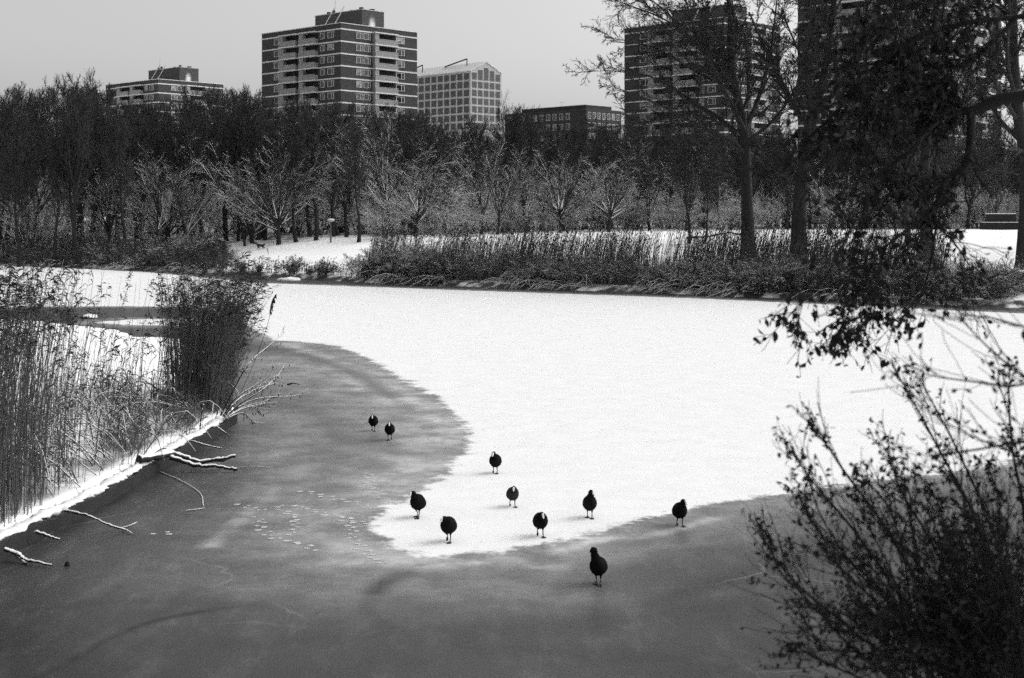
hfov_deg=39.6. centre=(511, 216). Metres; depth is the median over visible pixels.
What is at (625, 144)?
bare tree
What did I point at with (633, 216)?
snowy shrub
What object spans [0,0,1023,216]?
sky
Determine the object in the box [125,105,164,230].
bare tree
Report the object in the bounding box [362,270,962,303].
broken stalks
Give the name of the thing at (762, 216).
snowy shrub
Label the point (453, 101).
window
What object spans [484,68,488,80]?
window
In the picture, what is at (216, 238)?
thicket shrub
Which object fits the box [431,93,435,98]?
window
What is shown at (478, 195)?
snow lined tree
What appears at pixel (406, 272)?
thicket shrub
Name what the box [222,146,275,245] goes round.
snow lined tree
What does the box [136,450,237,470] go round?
fallen branch
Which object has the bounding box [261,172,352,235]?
snowy shrub
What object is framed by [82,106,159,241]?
bare tree
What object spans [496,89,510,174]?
bare tree
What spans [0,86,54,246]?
bare tree
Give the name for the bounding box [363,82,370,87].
window
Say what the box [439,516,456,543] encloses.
coot
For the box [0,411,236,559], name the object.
bank edging
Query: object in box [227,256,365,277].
grass tufts
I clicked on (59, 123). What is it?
bare tree
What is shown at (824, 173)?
bare tree
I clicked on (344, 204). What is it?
snow lined tree
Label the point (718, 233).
fallen tree
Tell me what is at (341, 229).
bare tree
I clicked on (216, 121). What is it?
bare tree
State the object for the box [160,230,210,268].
thicket shrub
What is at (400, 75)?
window
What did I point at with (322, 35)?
window
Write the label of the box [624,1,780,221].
apartment tower
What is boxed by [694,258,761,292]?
thicket shrub
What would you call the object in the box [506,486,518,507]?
coot
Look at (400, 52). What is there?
window
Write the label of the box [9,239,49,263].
thicket shrub
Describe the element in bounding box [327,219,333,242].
street lamp
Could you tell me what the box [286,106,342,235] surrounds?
bare tree
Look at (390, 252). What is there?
thicket shrub
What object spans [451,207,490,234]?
snowy shrub
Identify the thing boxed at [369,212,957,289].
reed bed
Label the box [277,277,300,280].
snow lump
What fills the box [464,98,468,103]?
window
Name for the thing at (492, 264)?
thicket shrub
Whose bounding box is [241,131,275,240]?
pollard tree
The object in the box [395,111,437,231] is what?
bare tree
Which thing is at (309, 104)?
bare tree
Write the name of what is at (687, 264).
thicket shrub
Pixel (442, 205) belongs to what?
snowy shrub
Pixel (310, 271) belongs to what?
shore shrub
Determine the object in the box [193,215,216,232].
snowy shrub
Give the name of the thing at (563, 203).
snowy shrub
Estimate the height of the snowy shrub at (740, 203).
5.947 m
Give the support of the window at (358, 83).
in the apartment tower at (347, 57)
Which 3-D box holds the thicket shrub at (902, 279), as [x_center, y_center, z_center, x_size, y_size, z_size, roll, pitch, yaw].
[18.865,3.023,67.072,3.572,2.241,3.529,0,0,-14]
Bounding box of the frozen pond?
[0,265,1023,677]
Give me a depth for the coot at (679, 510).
18.27 m
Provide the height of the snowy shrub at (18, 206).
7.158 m
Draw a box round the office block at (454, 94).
[417,58,502,219]
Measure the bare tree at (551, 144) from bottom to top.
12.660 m
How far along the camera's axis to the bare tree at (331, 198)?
120.48 m
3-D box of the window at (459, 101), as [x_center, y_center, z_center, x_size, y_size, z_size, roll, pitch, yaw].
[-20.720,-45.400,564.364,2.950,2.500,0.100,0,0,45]
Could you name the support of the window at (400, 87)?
in the apartment tower at (347, 57)
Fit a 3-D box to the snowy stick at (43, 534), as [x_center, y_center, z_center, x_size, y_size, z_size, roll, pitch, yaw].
[-5.690,3.908,17.416,0.315,0.150,0.049,0,0,-16]
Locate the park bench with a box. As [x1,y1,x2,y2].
[980,213,1017,229]
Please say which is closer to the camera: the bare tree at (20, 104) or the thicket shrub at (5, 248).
the thicket shrub at (5, 248)
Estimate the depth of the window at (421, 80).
580.55 m
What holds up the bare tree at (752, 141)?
on the snow ground at (310, 249)
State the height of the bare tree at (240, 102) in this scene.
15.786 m
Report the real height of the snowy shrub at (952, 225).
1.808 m
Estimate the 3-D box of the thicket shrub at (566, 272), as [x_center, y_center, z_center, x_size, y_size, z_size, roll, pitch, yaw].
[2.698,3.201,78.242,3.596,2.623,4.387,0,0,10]
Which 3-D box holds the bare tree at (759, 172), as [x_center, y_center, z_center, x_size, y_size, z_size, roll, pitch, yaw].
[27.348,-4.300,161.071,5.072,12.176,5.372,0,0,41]
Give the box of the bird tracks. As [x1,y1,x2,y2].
[151,473,384,563]
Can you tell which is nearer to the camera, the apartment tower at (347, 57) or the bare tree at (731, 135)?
the bare tree at (731, 135)
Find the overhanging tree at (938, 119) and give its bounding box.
[736,0,1023,377]
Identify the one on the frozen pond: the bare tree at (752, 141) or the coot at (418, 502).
the coot at (418, 502)
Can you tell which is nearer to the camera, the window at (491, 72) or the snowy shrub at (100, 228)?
the snowy shrub at (100, 228)
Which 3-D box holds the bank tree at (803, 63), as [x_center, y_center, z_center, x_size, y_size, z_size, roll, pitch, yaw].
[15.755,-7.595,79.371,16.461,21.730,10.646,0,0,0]
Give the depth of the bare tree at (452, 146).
159.62 m
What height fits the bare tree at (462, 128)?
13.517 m
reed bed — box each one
[0,234,231,269]
[0,242,112,526]
[0,263,212,464]
[140,246,296,414]
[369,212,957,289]
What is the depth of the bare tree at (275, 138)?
121.48 m
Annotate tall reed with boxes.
[236,294,276,403]
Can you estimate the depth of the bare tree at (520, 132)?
160.68 m
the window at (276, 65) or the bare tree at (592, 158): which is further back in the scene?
the window at (276, 65)
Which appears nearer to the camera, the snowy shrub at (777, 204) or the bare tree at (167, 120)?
the bare tree at (167, 120)
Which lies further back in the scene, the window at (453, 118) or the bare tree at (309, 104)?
the window at (453, 118)
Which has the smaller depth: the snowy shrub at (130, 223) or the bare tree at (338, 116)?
the bare tree at (338, 116)
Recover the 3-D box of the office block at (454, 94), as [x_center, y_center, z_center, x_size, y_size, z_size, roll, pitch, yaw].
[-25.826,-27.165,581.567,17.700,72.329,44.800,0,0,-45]
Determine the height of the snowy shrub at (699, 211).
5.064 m
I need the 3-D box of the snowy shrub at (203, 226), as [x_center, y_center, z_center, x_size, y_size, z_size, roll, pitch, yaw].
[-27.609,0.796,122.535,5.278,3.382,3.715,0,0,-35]
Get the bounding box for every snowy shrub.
[0,173,65,226]
[0,181,66,228]
[2,194,62,237]
[11,184,69,232]
[13,198,88,245]
[19,216,52,243]
[29,213,90,239]
[40,190,112,235]
[42,196,88,232]
[48,221,86,244]
[77,209,132,244]
[82,197,137,232]
[84,214,146,238]
[111,190,169,232]
[121,204,191,243]
[124,201,187,239]
[124,211,144,233]
[125,187,173,231]
[129,171,222,231]
[143,210,167,238]
[158,212,219,241]
[172,122,291,232]
[186,183,269,232]
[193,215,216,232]
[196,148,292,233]
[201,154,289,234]
[202,195,236,233]
[202,208,236,235]
[244,155,329,234]
[253,129,380,232]
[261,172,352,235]
[270,148,390,233]
[283,196,339,235]
[319,168,377,228]
[325,167,409,233]
[328,183,390,234]
[342,164,452,230]
[354,183,416,238]
[355,194,398,234]
[360,162,456,230]
[363,192,435,234]
[375,105,494,229]
[379,189,419,234]
[383,164,477,235]
[385,136,485,225]
[391,169,473,230]
[414,199,493,236]
[442,185,494,226]
[444,172,520,233]
[448,170,514,230]
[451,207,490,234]
[455,182,516,230]
[461,154,536,228]
[475,202,540,231]
[481,180,545,228]
[484,214,509,231]
[489,193,544,232]
[502,214,523,233]
[513,180,563,228]
[532,201,599,232]
[534,190,571,227]
[535,209,564,231]
[541,169,580,228]
[541,200,581,229]
[543,165,631,230]
[553,160,634,228]
[562,204,579,229]
[574,188,623,227]
[589,179,671,229]
[598,191,682,226]
[612,186,661,230]
[621,204,658,227]
[640,136,727,227]
[643,164,684,227]
[648,199,686,227]
[650,196,684,229]
[655,147,815,226]
[656,185,704,230]
[656,195,736,228]
[675,212,704,227]
[678,186,728,227]
[695,188,759,229]
[701,171,775,226]
[702,208,732,230]
[713,184,769,226]
[718,150,816,226]
[721,204,740,229]
[726,180,836,227]
[729,200,764,225]
[738,197,786,229]
[754,163,819,224]
[756,192,785,228]
[806,177,882,227]
[807,196,846,228]
[808,158,892,226]
[810,173,895,227]
[812,205,833,227]
[830,188,896,226]
[869,183,912,228]
[890,187,975,221]
[931,168,1007,226]
[932,159,1010,227]
[944,216,967,228]
[950,180,1011,228]
[957,174,1015,216]
[967,189,1015,220]
[978,188,1019,216]
[993,186,1013,212]
[995,190,1018,221]
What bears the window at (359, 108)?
in the apartment tower at (347, 57)
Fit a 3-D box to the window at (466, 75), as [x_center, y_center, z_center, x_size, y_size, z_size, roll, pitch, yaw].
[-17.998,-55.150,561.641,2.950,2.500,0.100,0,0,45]
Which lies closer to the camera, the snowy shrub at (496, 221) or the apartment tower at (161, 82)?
the snowy shrub at (496, 221)
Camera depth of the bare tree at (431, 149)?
133.03 m
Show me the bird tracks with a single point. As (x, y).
(298, 542)
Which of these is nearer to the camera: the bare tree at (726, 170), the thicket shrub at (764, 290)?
the thicket shrub at (764, 290)
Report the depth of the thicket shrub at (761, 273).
70.49 m
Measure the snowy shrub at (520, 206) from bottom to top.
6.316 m
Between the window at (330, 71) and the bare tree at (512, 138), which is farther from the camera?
the window at (330, 71)
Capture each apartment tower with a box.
[106,65,223,220]
[262,0,417,220]
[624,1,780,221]
[797,0,1001,223]
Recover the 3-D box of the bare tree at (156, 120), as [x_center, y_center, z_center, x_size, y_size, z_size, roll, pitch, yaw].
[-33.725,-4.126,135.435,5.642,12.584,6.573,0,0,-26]
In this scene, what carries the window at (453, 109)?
in the office block at (454, 94)
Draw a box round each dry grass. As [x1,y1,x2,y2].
[366,254,1009,300]
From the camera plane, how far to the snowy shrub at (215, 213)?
144.04 m
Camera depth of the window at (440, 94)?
572.39 m
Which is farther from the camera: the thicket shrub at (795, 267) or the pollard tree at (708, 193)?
the pollard tree at (708, 193)
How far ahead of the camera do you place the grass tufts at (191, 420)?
24.05 m
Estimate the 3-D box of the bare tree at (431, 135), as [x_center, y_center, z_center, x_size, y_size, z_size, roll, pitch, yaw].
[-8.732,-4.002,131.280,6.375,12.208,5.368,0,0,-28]
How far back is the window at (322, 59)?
328.37 m
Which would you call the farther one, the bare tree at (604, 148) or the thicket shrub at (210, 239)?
the bare tree at (604, 148)
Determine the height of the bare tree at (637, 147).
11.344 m
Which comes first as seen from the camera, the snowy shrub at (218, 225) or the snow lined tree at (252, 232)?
the snow lined tree at (252, 232)
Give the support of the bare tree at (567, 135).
on the snow ground at (310, 249)
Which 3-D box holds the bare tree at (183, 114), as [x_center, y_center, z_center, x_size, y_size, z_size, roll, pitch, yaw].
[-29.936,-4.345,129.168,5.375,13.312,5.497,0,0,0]
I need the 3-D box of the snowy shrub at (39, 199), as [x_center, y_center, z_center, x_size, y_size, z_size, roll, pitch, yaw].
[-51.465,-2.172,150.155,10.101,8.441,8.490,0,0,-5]
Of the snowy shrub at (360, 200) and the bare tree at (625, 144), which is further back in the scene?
the bare tree at (625, 144)
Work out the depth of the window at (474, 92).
561.45 m
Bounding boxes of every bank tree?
[563,0,827,258]
[641,0,951,263]
[818,0,1019,256]
[861,40,979,236]
[955,0,1023,269]
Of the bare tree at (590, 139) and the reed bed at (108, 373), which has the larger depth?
the bare tree at (590, 139)
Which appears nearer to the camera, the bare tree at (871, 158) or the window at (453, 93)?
the bare tree at (871, 158)
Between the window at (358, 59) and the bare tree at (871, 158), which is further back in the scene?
the window at (358, 59)
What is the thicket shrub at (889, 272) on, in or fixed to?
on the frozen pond
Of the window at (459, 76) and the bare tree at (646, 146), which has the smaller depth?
the bare tree at (646, 146)
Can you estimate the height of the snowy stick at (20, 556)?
0.172 m
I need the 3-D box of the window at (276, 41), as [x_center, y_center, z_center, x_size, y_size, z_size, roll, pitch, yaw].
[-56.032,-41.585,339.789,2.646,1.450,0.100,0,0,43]
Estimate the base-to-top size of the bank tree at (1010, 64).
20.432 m
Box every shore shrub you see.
[234,260,248,270]
[279,254,305,276]
[304,265,315,275]
[308,257,338,276]
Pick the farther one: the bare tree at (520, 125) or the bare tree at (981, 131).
the bare tree at (520, 125)
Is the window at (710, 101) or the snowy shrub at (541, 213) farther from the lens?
the window at (710, 101)
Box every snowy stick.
[3,547,52,565]
[34,530,60,540]
[64,509,136,533]
[190,404,229,448]
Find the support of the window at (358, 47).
in the apartment tower at (347, 57)
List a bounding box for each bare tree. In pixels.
[0,84,58,234]
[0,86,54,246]
[0,93,42,242]
[0,96,18,239]
[0,96,49,237]
[0,100,31,210]
[1,86,15,231]
[10,90,68,240]
[11,80,35,230]
[12,100,47,231]
[30,75,65,230]
[30,83,104,226]
[37,86,71,232]
[50,88,113,243]
[51,67,110,247]
[54,74,74,206]
[57,81,108,239]
[62,82,139,239]
[70,91,115,221]
[82,79,123,230]
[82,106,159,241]
[96,102,156,243]
[104,103,157,232]
[118,105,175,215]
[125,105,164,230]
[128,107,164,242]
[133,99,158,230]
[136,98,167,228]
[136,114,218,240]
[143,108,174,226]
[153,95,180,214]
[156,96,210,208]
[160,95,212,236]
[167,84,246,238]
[168,92,206,223]
[170,115,217,238]
[180,84,208,229]
[190,92,268,233]
[191,85,245,233]
[192,85,223,231]
[213,90,264,223]
[214,93,277,238]
[216,84,254,229]
[223,85,274,226]
[231,91,271,231]
[240,109,285,239]
[242,89,295,238]
[251,95,280,139]
[259,95,328,232]
[264,99,303,231]
[280,98,299,223]
[281,115,330,236]
[282,90,323,232]
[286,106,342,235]
[295,98,331,221]
[301,129,361,236]
[304,110,329,225]
[310,100,358,235]
[320,100,341,230]
[322,98,375,232]
[326,102,355,225]
[333,117,376,234]
[337,100,377,229]
[340,106,403,234]
[366,108,392,228]
[368,102,403,231]
[378,109,437,229]
[385,109,418,229]
[387,108,457,192]
[388,131,432,234]
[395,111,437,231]
[409,111,449,157]
[410,121,443,233]
[417,117,455,219]
[425,133,462,230]
[427,127,469,232]
[442,127,468,226]
[448,130,482,187]
[452,116,475,173]
[455,119,500,191]
[459,114,495,230]
[477,131,516,229]
[482,106,512,212]
[482,133,520,232]
[487,105,526,231]
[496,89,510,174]
[500,107,547,231]
[504,106,532,228]
[506,105,552,209]
[507,103,531,215]
[527,133,553,197]
[529,122,570,228]
[530,120,563,225]
[551,130,584,230]
[554,124,577,221]
[554,125,607,228]
[556,128,581,213]
[562,141,605,229]
[566,137,611,229]
[581,129,620,224]
[586,122,612,223]
[586,128,630,228]
[586,136,603,225]
[589,122,630,229]
[607,132,650,228]
[609,122,638,224]
[612,127,640,175]
[618,121,659,202]
[620,122,659,197]
[624,136,657,228]
[646,123,680,226]
[647,118,683,225]
[652,123,681,228]
[652,126,681,189]
[653,127,691,200]
[683,127,716,225]
[690,120,724,228]
[693,128,720,227]
[700,142,737,227]
[713,130,732,209]
[718,125,751,202]
[721,149,738,198]
[723,129,760,189]
[726,134,740,215]
[727,126,771,195]
[728,124,763,226]
[735,148,760,193]
[754,118,777,179]
[754,130,787,225]
[760,130,781,226]
[761,125,795,227]
[768,128,784,226]
[768,136,797,225]
[774,125,798,216]
[776,150,795,227]
[793,121,826,228]
[810,119,824,226]
[814,124,842,223]
[816,132,853,223]
[831,136,860,228]
[840,126,886,202]
[845,141,877,226]
[868,128,896,227]
[885,135,913,228]
[899,144,930,221]
[930,130,963,228]
[930,132,962,212]
[930,138,964,221]
[943,126,967,221]
[951,118,1007,228]
[960,118,984,227]
[968,122,997,218]
[977,114,1006,183]
[981,121,1013,177]
[982,142,1012,212]
[987,134,1014,211]
[1003,147,1019,218]
[1005,139,1019,201]
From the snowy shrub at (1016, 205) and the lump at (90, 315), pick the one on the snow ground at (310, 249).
the snowy shrub at (1016, 205)
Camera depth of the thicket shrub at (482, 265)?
81.78 m
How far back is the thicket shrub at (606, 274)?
76.79 m
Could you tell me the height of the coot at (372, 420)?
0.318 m
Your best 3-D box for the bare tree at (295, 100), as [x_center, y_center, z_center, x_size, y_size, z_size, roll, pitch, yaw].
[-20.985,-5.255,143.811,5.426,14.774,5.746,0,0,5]
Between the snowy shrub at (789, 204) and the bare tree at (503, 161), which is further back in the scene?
the snowy shrub at (789, 204)
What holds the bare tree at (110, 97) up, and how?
on the snow ground at (310, 249)
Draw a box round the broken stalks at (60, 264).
[16,259,226,274]
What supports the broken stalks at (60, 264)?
on the frozen pond
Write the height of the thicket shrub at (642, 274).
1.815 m
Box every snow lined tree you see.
[0,181,56,248]
[71,154,132,246]
[109,156,199,239]
[113,130,221,246]
[164,166,223,240]
[192,136,328,243]
[216,132,340,244]
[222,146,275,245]
[306,101,384,236]
[327,97,467,233]
[351,141,456,236]
[436,123,509,233]
[478,140,529,234]
[506,142,556,232]
[523,138,617,230]
[553,144,641,229]
[615,129,673,229]
[665,145,710,225]
[795,156,875,228]
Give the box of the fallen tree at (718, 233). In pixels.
[693,220,739,238]
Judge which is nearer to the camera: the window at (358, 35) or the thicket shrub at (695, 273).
the thicket shrub at (695, 273)
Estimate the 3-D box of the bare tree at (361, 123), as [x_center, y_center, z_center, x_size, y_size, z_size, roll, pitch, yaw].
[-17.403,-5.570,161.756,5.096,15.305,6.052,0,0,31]
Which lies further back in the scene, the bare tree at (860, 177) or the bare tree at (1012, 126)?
the bare tree at (1012, 126)
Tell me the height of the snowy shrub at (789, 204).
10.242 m
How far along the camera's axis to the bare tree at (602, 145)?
162.78 m
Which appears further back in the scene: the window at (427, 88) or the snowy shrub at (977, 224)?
the window at (427, 88)
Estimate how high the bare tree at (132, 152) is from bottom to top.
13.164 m
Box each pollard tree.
[0,134,34,266]
[37,113,88,264]
[45,134,86,266]
[55,85,107,260]
[93,121,138,248]
[214,116,244,240]
[217,139,248,240]
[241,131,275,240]
[282,120,313,241]
[288,111,329,240]
[333,125,371,242]
[665,131,699,243]
[697,157,718,241]
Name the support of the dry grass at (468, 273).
on the snow ground at (310, 249)
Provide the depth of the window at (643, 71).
344.30 m
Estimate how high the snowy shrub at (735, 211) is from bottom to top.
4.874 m
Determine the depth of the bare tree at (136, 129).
138.38 m
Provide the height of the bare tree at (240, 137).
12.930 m
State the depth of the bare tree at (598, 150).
174.90 m
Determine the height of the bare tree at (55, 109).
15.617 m
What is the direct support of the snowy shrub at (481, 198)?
on the snow ground at (310, 249)
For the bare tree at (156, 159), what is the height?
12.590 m
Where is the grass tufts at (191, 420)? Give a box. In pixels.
[3,374,235,496]
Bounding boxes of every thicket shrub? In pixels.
[0,237,19,261]
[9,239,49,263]
[24,244,71,258]
[49,238,88,262]
[51,232,105,251]
[63,245,93,267]
[79,237,115,261]
[81,246,115,266]
[100,240,136,259]
[121,246,158,267]
[140,232,186,252]
[142,235,182,265]
[146,231,192,263]
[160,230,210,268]
[168,226,236,255]
[184,233,237,261]
[193,240,248,266]
[339,246,396,279]
[344,237,406,277]
[362,228,444,281]
[373,238,460,280]
[393,240,473,286]
[416,234,472,283]
[441,237,505,279]
[458,249,516,278]
[469,251,523,280]
[479,242,538,281]
[497,257,553,285]
[508,256,557,282]
[527,250,591,289]
[543,252,603,284]
[581,246,634,284]
[585,248,652,284]
[590,253,652,284]
[621,258,669,285]
[638,253,690,289]
[645,250,719,287]
[658,262,729,288]
[670,253,733,287]
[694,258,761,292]
[706,244,775,283]
[729,255,785,293]
[739,260,798,293]
[752,255,843,292]
[759,249,818,295]
[799,253,865,292]
[801,262,844,290]
[827,256,893,296]
[858,252,910,293]
[881,259,949,292]
[895,259,946,291]
[897,247,963,301]
[925,266,1017,299]
[929,256,992,294]
[936,258,1023,303]
[952,250,1023,297]
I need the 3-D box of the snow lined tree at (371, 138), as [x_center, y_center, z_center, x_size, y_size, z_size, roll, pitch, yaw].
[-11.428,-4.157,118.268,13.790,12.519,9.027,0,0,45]
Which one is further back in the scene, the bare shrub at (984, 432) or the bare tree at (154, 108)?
the bare tree at (154, 108)
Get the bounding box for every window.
[274,39,278,45]
[274,51,278,56]
[274,62,278,68]
[274,74,278,80]
[274,86,278,91]
[320,33,324,38]
[320,45,324,51]
[320,57,324,63]
[320,69,324,75]
[320,81,324,87]
[327,31,333,37]
[327,44,333,50]
[327,56,333,62]
[327,68,333,74]
[327,80,333,86]
[327,92,333,98]
[356,32,361,38]
[356,44,361,50]
[356,57,361,62]
[356,69,361,75]
[356,81,361,87]
[356,93,361,99]
[356,105,361,111]
[363,33,370,39]
[363,45,370,51]
[363,57,370,63]
[363,69,370,75]
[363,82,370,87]
[363,94,370,100]
[396,37,404,43]
[396,49,404,55]
[396,61,404,67]
[396,73,404,79]
[396,85,404,90]
[396,96,404,102]
[396,108,404,114]
[419,78,423,83]
[419,86,423,91]
[419,94,423,99]
[419,102,423,107]
[425,77,429,83]
[425,85,429,91]
[425,93,429,99]
[425,101,429,107]
[431,76,435,82]
[431,85,435,90]
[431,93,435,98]
[431,101,435,106]
[438,76,442,81]
[438,84,442,89]
[438,92,442,98]
[438,100,442,106]
[438,108,442,114]
[438,116,442,122]
[444,75,448,81]
[444,83,448,89]
[444,91,448,97]
[444,100,448,105]
[444,108,448,113]
[451,74,455,80]
[451,83,455,88]
[451,91,455,96]
[451,99,455,105]
[451,107,455,113]
[451,115,455,121]
[457,74,461,80]
[457,82,461,88]
[457,90,461,96]
[457,98,461,104]
[457,107,461,112]
[457,115,461,120]
[464,73,468,79]
[464,81,468,87]
[464,90,468,95]
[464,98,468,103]
[464,106,468,112]
[472,72,476,79]
[472,81,476,87]
[472,90,476,95]
[472,98,476,103]
[472,106,476,112]
[478,70,482,79]
[478,82,482,88]
[478,90,482,96]
[478,98,482,104]
[478,106,482,112]
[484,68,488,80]
[484,82,488,88]
[484,91,488,96]
[484,99,488,104]
[490,71,493,80]
[640,68,647,73]
[640,79,647,85]
[640,103,647,108]
[708,86,715,92]
[708,98,715,104]
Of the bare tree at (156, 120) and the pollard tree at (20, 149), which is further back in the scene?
the bare tree at (156, 120)
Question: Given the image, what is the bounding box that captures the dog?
[254,242,265,249]
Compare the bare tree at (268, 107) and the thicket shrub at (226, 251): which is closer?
the thicket shrub at (226, 251)
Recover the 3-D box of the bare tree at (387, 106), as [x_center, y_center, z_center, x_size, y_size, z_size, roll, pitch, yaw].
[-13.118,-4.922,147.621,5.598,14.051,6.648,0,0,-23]
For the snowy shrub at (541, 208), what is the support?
on the snow ground at (310, 249)
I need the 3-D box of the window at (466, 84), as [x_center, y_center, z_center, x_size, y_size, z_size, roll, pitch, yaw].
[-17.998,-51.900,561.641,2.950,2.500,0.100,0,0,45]
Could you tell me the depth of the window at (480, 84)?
563.79 m
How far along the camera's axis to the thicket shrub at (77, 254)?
111.62 m
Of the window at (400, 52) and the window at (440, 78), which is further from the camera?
the window at (440, 78)
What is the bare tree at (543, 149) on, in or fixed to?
on the snow ground at (310, 249)
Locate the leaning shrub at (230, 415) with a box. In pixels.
[220,325,314,424]
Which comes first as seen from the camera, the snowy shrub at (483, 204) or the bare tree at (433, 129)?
the snowy shrub at (483, 204)
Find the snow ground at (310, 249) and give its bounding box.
[0,217,1023,528]
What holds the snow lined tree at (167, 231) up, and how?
on the snow ground at (310, 249)
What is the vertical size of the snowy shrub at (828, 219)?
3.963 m
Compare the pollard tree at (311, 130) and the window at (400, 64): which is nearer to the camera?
the pollard tree at (311, 130)
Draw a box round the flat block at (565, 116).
[505,102,620,220]
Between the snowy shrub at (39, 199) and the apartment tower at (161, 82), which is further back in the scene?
the apartment tower at (161, 82)
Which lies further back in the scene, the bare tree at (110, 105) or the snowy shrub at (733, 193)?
the snowy shrub at (733, 193)
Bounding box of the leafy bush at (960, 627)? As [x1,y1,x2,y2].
[726,342,1023,677]
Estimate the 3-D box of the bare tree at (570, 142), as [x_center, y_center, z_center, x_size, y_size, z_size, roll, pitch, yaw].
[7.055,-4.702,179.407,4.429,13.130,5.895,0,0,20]
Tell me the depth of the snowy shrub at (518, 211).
134.68 m
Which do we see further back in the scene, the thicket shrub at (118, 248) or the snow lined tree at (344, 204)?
the snow lined tree at (344, 204)
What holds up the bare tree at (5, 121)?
on the snow ground at (310, 249)
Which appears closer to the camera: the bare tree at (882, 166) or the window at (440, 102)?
the bare tree at (882, 166)
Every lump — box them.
[81,314,97,318]
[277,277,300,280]
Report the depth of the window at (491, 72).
568.21 m
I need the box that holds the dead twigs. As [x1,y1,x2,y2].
[160,466,265,510]
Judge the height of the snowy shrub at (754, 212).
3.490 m
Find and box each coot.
[368,415,377,430]
[384,422,394,440]
[408,491,425,518]
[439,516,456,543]
[489,451,501,473]
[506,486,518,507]
[532,512,547,537]
[582,490,596,518]
[586,547,607,586]
[672,499,687,526]
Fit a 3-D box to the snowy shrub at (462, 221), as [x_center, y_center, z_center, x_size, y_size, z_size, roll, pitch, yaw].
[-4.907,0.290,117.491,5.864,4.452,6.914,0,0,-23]
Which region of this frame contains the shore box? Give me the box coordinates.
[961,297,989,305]
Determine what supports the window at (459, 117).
in the office block at (454, 94)
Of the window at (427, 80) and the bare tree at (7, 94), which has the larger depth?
the window at (427, 80)
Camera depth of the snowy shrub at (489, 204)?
145.51 m
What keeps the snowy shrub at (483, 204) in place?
on the snow ground at (310, 249)
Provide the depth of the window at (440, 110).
572.39 m
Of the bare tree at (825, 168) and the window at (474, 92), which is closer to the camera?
the bare tree at (825, 168)
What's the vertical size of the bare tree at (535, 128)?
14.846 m
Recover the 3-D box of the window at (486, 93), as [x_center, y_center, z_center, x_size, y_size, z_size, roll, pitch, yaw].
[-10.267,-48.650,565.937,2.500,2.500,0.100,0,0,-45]
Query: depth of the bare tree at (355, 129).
132.09 m
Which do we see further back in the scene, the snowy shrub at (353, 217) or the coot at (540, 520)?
the snowy shrub at (353, 217)
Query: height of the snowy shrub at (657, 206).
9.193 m
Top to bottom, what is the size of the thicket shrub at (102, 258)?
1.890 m
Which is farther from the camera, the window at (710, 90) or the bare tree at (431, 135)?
the window at (710, 90)
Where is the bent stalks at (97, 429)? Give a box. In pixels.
[0,360,243,493]
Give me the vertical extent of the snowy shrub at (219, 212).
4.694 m
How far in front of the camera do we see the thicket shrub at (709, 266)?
72.81 m
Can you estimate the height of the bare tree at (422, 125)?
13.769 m
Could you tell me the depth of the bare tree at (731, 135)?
176.42 m
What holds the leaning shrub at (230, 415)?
on the snow ground at (310, 249)
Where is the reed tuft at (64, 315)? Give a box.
[52,304,76,324]
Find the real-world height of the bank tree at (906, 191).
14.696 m
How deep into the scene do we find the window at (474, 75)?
561.45 m
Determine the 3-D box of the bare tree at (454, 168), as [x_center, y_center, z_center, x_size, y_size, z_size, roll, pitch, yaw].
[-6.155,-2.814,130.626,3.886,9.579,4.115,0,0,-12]
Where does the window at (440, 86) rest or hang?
in the office block at (454, 94)
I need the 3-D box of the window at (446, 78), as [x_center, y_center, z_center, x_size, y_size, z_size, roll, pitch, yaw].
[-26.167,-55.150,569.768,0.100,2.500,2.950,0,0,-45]
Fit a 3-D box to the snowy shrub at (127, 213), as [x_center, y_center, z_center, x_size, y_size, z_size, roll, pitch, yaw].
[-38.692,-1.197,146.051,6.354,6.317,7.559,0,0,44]
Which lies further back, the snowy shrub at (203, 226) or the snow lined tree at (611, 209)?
the snow lined tree at (611, 209)
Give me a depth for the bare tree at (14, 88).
143.22 m
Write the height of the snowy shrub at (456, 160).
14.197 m
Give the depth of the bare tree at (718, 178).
151.40 m
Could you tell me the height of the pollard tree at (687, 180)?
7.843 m
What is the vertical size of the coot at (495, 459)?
0.358 m
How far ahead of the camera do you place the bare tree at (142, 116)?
159.98 m
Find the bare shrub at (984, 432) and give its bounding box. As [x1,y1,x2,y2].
[850,235,1023,503]
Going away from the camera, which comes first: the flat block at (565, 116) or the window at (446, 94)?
the flat block at (565, 116)
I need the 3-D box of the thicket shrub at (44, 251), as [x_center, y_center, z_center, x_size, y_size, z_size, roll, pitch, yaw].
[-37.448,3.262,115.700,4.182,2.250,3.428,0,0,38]
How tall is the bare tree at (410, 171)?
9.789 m
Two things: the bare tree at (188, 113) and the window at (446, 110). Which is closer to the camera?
the bare tree at (188, 113)
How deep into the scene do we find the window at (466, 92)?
561.59 m
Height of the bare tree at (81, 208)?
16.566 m

